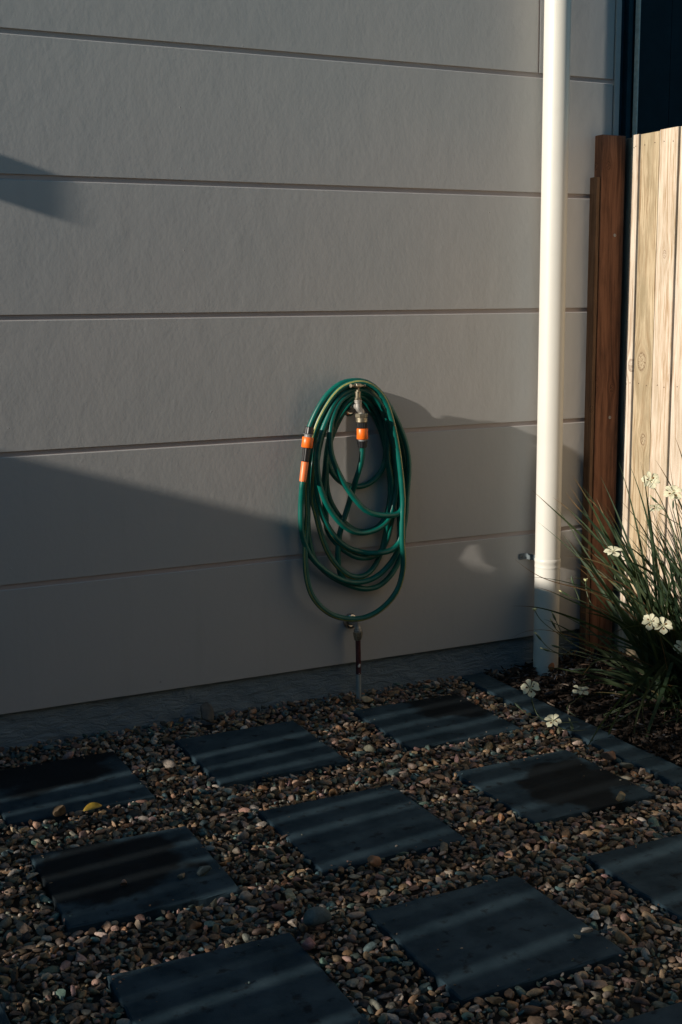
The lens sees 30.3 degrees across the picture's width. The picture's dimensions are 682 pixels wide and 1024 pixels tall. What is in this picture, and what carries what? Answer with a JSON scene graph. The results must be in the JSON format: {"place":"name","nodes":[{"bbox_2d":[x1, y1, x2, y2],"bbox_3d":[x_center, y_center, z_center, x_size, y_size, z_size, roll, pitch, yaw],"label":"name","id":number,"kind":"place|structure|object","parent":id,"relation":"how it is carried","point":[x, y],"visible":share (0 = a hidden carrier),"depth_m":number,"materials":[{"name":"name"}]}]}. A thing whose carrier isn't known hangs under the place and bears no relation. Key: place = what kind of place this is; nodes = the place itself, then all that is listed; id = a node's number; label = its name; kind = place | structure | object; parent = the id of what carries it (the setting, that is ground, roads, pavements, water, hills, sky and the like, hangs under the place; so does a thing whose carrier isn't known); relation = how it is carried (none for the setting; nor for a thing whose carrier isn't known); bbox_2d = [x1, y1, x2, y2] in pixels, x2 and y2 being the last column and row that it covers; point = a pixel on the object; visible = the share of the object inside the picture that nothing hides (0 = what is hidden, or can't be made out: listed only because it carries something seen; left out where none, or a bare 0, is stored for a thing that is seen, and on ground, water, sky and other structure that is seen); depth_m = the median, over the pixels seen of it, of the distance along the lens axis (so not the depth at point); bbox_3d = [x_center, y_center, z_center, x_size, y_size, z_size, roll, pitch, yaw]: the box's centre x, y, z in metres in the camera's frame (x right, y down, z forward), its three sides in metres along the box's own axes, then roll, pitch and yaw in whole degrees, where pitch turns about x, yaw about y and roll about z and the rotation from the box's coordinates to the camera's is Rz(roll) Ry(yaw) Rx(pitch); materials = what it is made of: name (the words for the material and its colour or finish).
{"place":"outdoors","nodes":[
{"label":"outdoors","id":0,"kind":"place"},
{"bbox_2d":[0,662,681,1023],"bbox_3d":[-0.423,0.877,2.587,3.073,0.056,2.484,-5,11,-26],"label":"gravel","id":1,"kind":"structure","parent":0,"point":[645,948],"depth_m":2.89,"materials":[{"name":"brown gravel"}]},
{"bbox_2d":[0,1002,10,1023],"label":"paver","id":2,"kind":"object","parent":1,"relation":"on","point":[4,1019],"visible":1,"depth_m":2.29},
{"bbox_2d":[53,805,65,816],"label":"stone","id":3,"kind":"object","parent":1,"relation":"on","point":[60,810],"visible":1,"depth_m":3.17,"materials":[{"name":"brown stone"}]},
{"bbox_2d":[0,751,155,832],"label":"paver","id":4,"kind":"object","parent":1,"relation":"on","point":[39,792],"visible":0.9,"depth_m":3.37,"materials":[{"name":"grey concrete"}]},
{"bbox_2d":[83,802,101,810],"bbox_3d":[-0.630,0.749,3.198,0.052,0.011,0.022,-6,37,-31],"label":"dead leaf","id":5,"kind":"object","parent":1,"relation":"on","point":[91,805],"visible":1,"depth_m":3.20,"materials":[{"name":"yellow plant"}]},
{"bbox_2d":[30,826,241,939],"bbox_3d":[-0.474,0.840,2.871,0.386,0.042,0.387,-5,11,-25],"label":"paver","id":6,"kind":"object","parent":1,"relation":"on","point":[89,888],"visible":0.96,"depth_m":2.83,"materials":[{"name":"grey concrete"}]},
{"bbox_2d":[121,879,126,885],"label":"stone","id":7,"kind":"object","parent":6,"relation":"on","point":[123,882],"visible":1,"depth_m":2.79,"materials":[{"name":"brown stone"}]},
{"bbox_2d":[177,873,184,878],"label":"stone","id":8,"kind":"object","parent":6,"relation":"on","point":[181,876],"visible":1,"depth_m":2.83,"materials":[{"name":"stone"}]},
{"bbox_2d":[197,866,210,875],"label":"stone","id":9,"kind":"object","parent":6,"relation":"on","point":[202,870],"visible":1,"depth_m":2.84,"materials":[{"name":"grey stone"}]},
{"bbox_2d":[200,702,213,722],"bbox_3d":[-0.414,0.622,3.898,0.042,0.068,0.018,-8,-16,-37],"label":"stone","id":10,"kind":"object","parent":1,"relation":"on","point":[207,711],"visible":1,"depth_m":3.89,"materials":[{"name":"grey stone"}]},
{"bbox_2d":[107,933,369,1023],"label":"paver","id":11,"kind":"object","parent":1,"relation":"on","point":[288,978],"visible":0.99,"depth_m":2.38,"materials":[{"name":"grey concrete"}]},
{"bbox_2d":[174,721,347,793],"bbox_3d":[-0.236,0.707,3.644,0.386,0.042,0.387,-5,11,-26],"label":"paver","id":12,"kind":"object","parent":1,"relation":"on","point":[246,756],"visible":0.91,"depth_m":3.60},
{"bbox_2d":[302,937,315,950],"bbox_3d":[-0.059,0.866,2.525,0.021,0.025,0.041,7,12,37],"label":"stone","id":13,"kind":"object","parent":1,"relation":"on","point":[308,943],"visible":1,"depth_m":2.51,"materials":[{"name":"brown stone"}]},
{"bbox_2d":[303,906,331,926],"bbox_3d":[-0.052,0.840,2.616,0.060,0.037,0.045,-5,11,-25],"label":"stone","id":14,"kind":"object","parent":1,"relation":"on","point":[316,916],"visible":1,"depth_m":2.60,"materials":[{"name":"grey stone"}]},
{"bbox_2d":[258,785,466,881],"bbox_3d":[0.046,0.794,3.125,0.386,0.042,0.386,-5,11,-26],"label":"paver","id":15,"kind":"object","parent":1,"relation":"on","point":[358,828],"visible":0.87,"depth_m":3.09,"materials":[{"name":"grey concrete"}]},
{"bbox_2d":[361,696,373,702],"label":"stone","id":16,"kind":"object","parent":1,"relation":"on","point":[366,699],"visible":1,"depth_m":4.06,"materials":[{"name":"beige stone"}]},
{"bbox_2d":[367,855,380,866],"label":"stone","id":17,"kind":"object","parent":1,"relation":"on","point":[374,861],"visible":1,"depth_m":2.87,"materials":[{"name":"brown stone"}]},
{"bbox_2d":[351,694,520,757],"bbox_3d":[0.290,0.661,3.899,0.386,0.042,0.387,-5,11,-26],"label":"paver","id":18,"kind":"object","parent":1,"relation":"on","point":[452,719],"visible":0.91,"depth_m":3.87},
{"bbox_2d":[465,821,476,830],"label":"stone","id":19,"kind":"object","parent":1,"relation":"on","point":[470,825],"visible":1,"depth_m":3.07,"materials":[{"name":"brown stone"}]},
{"bbox_2d":[459,672,505,691],"bbox_3d":[0.481,0.595,4.284,0.096,0.050,0.155,-5,11,-26],"label":"edging stone","id":20,"kind":"object","parent":1,"relation":"on","point":[481,681],"visible":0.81,"depth_m":4.27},
{"bbox_2d":[366,875,625,1013],"bbox_3d":[0.310,0.881,2.593,0.386,0.042,0.386,-5,11,-26],"label":"paver","id":21,"kind":"object","parent":1,"relation":"on","point":[506,933],"visible":0.89,"depth_m":2.55,"materials":[{"name":"grey concrete"}]},
{"bbox_2d":[581,927,592,932],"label":"stone","id":22,"kind":"object","parent":21,"relation":"on","point":[586,929],"visible":1,"depth_m":2.57,"materials":[{"name":"beige stone"}]},
{"bbox_2d":[483,685,538,710],"bbox_3d":[0.557,0.621,4.131,0.097,0.050,0.189,-5,11,-26],"label":"edging stone","id":23,"kind":"object","parent":1,"relation":"on","point":[507,694],"visible":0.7,"depth_m":4.12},
{"bbox_2d":[516,701,573,727],"bbox_3d":[0.641,0.648,3.962,0.096,0.050,0.189,-4,10,-25],"label":"edging stone","id":24,"kind":"object","parent":1,"relation":"on","point":[543,710],"visible":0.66,"depth_m":3.96,"materials":[{"name":"grey stone"}]},
{"bbox_2d":[453,750,655,831],"bbox_3d":[0.565,0.747,3.382,0.387,0.042,0.387,-5,10,-26],"label":"paver","id":25,"kind":"object","parent":1,"relation":"on","point":[554,787],"visible":0.86,"depth_m":3.35,"materials":[{"name":"grey concrete"}]},
{"bbox_2d":[616,791,625,801],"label":"stone","id":26,"kind":"object","parent":25,"relation":"on","point":[620,797],"visible":1,"depth_m":3.22,"materials":[{"name":"brown stone"}]},
{"bbox_2d":[483,646,681,765],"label":"bark mulch","id":27,"kind":"object","parent":1,"relation":"on","point":[550,693],"visible":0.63,"depth_m":4.02,"materials":[{"name":"brown wood"}]},
{"bbox_2d":[548,663,553,671],"bbox_3d":[0.726,0.535,4.345,0.022,0.034,0.010,12,-6,29],"label":"dead leaf","id":28,"kind":"object","parent":27,"relation":"on","point":[551,665],"visible":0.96,"depth_m":4.34,"materials":[{"name":"brown plant"}]},
{"bbox_2d":[551,717,614,748],"bbox_3d":[0.728,0.675,3.793,0.097,0.050,0.195,-5,11,-26],"label":"edging stone","id":29,"kind":"object","parent":1,"relation":"on","point":[586,735],"visible":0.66,"depth_m":3.77,"materials":[{"name":"grey stone"}]},
{"bbox_2d":[589,910,599,919],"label":"stone","id":30,"kind":"object","parent":1,"relation":"on","point":[594,914],"visible":1,"depth_m":2.64,"materials":[{"name":"white stone"}]},
{"bbox_2d":[514,440,681,750],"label":"flowering iris","id":31,"kind":"object","parent":1,"relation":"on","point":[656,646],"visible":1,"depth_m":3.93,"materials":[{"name":"green plant"}]},
{"bbox_2d":[601,751,615,759],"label":"stone","id":32,"kind":"object","parent":1,"relation":"on","point":[609,755],"visible":1,"depth_m":3.53,"materials":[{"name":"brown stone"}]},
{"bbox_2d":[589,737,655,771],"bbox_3d":[0.808,0.704,3.623,0.097,0.050,0.185,-5,11,-27],"label":"edging stone","id":33,"kind":"object","parent":1,"relation":"on","point":[625,752],"visible":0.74,"depth_m":3.61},
{"bbox_2d":[619,762,633,768],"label":"stone","id":34,"kind":"object","parent":1,"relation":"on","point":[626,765],"visible":1,"depth_m":3.46,"materials":[{"name":"stone"}]},
{"bbox_2d":[579,126,681,669],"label":"paling fence","id":35,"kind":"object","parent":1,"relation":"on","point":[633,399],"visible":0.87,"depth_m":4.29,"materials":[{"name":"brown wood"}]},
{"bbox_2d":[585,834,681,924],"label":"paver","id":36,"kind":"object","parent":1,"relation":"on","point":[651,871],"visible":0.92,"depth_m":2.86,"materials":[{"name":"grey concrete"}]},
{"bbox_2d":[638,768,645,774],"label":"stone","id":37,"kind":"object","parent":1,"relation":"on","point":[642,771],"visible":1,"depth_m":3.41,"materials":[{"name":"beige stone"}]},
{"bbox_2d":[613,1001,681,1023],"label":"paver","id":38,"kind":"object","parent":1,"relation":"on","point":[671,1014],"visible":1,"depth_m":2.27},
{"bbox_2d":[632,756,681,789],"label":"edging stone","id":39,"kind":"object","parent":1,"relation":"on","point":[663,771],"visible":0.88,"depth_m":3.45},
{"label":"ground","id":40,"kind":"structure","parent":0,"visible":0},
{"bbox_2d":[0,0,621,754],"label":"house","id":41,"kind":"structure","parent":40,"relation":"on","point":[238,238],"depth_m":3.84,"materials":[{"name":"paint"}]},
{"bbox_2d":[343,613,362,704],"bbox_3d":[0.048,0.485,4.100,0.053,0.303,0.075,-5,11,-26],"label":"tap riser","id":42,"kind":"object","parent":41,"relation":"attached to","point":[357,633],"visible":0.78,"depth_m":4.07,"materials":[{"name":"silver metal"}]},
{"bbox_2d":[298,378,411,621],"bbox_3d":[0.048,-0.036,3.996,0.420,0.777,0.103,-5,11,-26],"label":"garden hose","id":43,"kind":"object","parent":41,"relation":"attached to","point":[335,403],"visible":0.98,"depth_m":3.98,"materials":[{"name":"green rubber"}]},
{"bbox_2d":[345,383,367,422],"bbox_3d":[0.039,-0.344,3.944,0.061,0.122,0.105,-5,11,-26],"label":"garden tap","id":44,"kind":"object","parent":41,"relation":"attached to","point":[361,415],"visible":0.99,"depth_m":3.91,"materials":[{"name":"silver metal"}]},
{"bbox_2d":[519,0,571,676],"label":"downpipe","id":45,"kind":"object","parent":41,"relation":"attached to","point":[546,558],"visible":0.94,"depth_m":4.18,"materials":[{"name":"beige plastic"}]},
{"bbox_2d":[618,0,681,138],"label":"dark screen wall","id":46,"kind":"structure","parent":40,"relation":"on","point":[650,97],"depth_m":4.32,"materials":[{"name":"black plastic"}]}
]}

